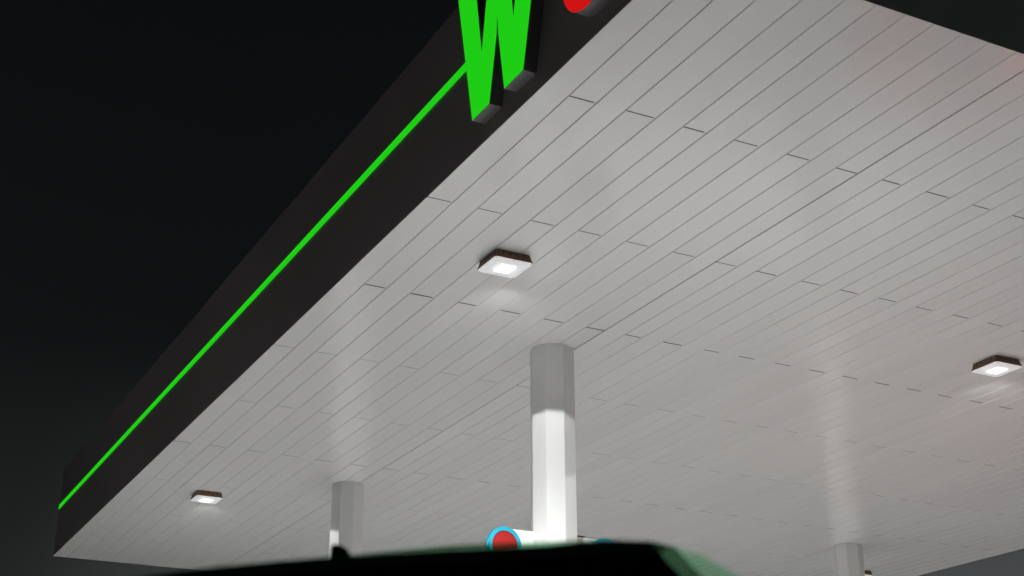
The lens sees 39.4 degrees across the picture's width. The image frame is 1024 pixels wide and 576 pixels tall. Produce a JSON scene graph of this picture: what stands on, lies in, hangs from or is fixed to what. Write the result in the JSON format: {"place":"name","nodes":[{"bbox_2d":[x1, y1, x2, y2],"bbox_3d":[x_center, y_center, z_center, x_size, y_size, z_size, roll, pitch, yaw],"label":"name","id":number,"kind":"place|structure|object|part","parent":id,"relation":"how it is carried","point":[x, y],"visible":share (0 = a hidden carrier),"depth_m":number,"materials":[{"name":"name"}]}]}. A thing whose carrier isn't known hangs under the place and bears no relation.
{"place":"outdoors","nodes":[
{"label":"outdoors","id":0,"kind":"place"},
{"bbox_2d":[0,0,1023,575],"label":"sky","id":1,"kind":"structure","parent":0,"point":[147,147],"materials":[{"name":"black"}]},
{"label":"ground","id":2,"kind":"structure","parent":0,"visible":0},
{"bbox_2d":[329,481,363,557],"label":"column","id":3,"kind":"structure","parent":2,"relation":"on","point":[346,522],"depth_m":12.49,"materials":[{"name":"paint"}]},
{"bbox_2d":[149,540,700,575],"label":"parked car","id":4,"kind":"object","parent":2,"relation":"on","point":[620,558],"visible":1,"depth_m":1.26,"materials":[{"name":"black paint"}]},
{"bbox_3d":[-0.304,0.494,1.056,1.848,0.645,0.191,0,-23,0],"label":"side window","id":5,"kind":"part","parent":4,"relation":"part of","materials":[{"name":"black glass"}]},
{"bbox_2d":[530,343,576,545],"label":"column","id":6,"kind":"structure","parent":2,"relation":"on","point":[553,467],"depth_m":9.16,"materials":[{"name":"paint"}]},
{"bbox_2d":[53,0,1023,575],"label":"canopy","id":7,"kind":"object","parent":6,"relation":"on","point":[769,284],"visible":0.9,"depth_m":9.12,"materials":[{"name":"white metal"}]},
{"bbox_2d":[190,490,222,503],"bbox_3d":[-2.777,1.903,12.984,0.244,0.063,0.244,11,-25,-25],"label":"canopy lamp","id":8,"kind":"object","parent":7,"relation":"attached to","point":[203,496],"visible":1,"depth_m":12.92,"materials":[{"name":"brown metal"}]},
{"bbox_2d":[59,63,465,508],"bbox_3d":[-2.589,0.634,11.420,0.004,0.052,10.274,11,-25,-25],"label":"light strip","id":9,"kind":"object","parent":7,"relation":"attached to","point":[445,88],"visible":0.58,"depth_m":9.29,"materials":[{"name":"green plastic"}]},
{"bbox_2d":[458,0,543,123],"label":"sign letter","id":10,"kind":"object","parent":7,"relation":"attached to","point":[506,23],"visible":1,"depth_m":6.75,"materials":[{"name":"green plastic"}]},
{"bbox_2d":[477,249,532,277],"bbox_3d":[-0.041,-0.136,8.123,0.244,0.063,0.244,11,-25,-25],"label":"canopy lamp","id":11,"kind":"object","parent":7,"relation":"attached to","point":[504,263],"visible":1,"depth_m":8.07,"materials":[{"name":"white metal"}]},
{"bbox_2d":[564,0,608,16],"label":"sign disc","id":12,"kind":"object","parent":7,"relation":"attached to","point":[593,7],"visible":1,"depth_m":6.01,"materials":[{"name":"red plastic"}]},
{"bbox_2d":[865,570,872,575],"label":"canopy lamp","id":13,"kind":"object","parent":7,"relation":"attached to","point":[868,573],"visible":0.31,"depth_m":16.12,"materials":[{"name":"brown metal"}]},
{"bbox_2d":[972,355,1021,376],"bbox_3d":[3.297,0.534,9.720,0.244,0.063,0.244,11,-25,-25],"label":"canopy lamp","id":14,"kind":"object","parent":7,"relation":"attached to","point":[996,366],"visible":1,"depth_m":9.66,"materials":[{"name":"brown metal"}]},
{"bbox_2d":[486,526,609,548],"bbox_3d":[0.269,1.661,9.021,0.952,0.228,0.040,11,-25,-25],"label":"pump sign","id":15,"kind":"object","parent":6,"relation":"attached to","point":[503,537],"visible":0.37,"depth_m":8.89,"materials":[{"name":"white plastic"}]},
{"bbox_2d":[833,543,864,575],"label":"column","id":16,"kind":"structure","parent":2,"relation":"on","point":[848,559],"depth_m":14.80,"materials":[{"name":"paint"}]}
]}

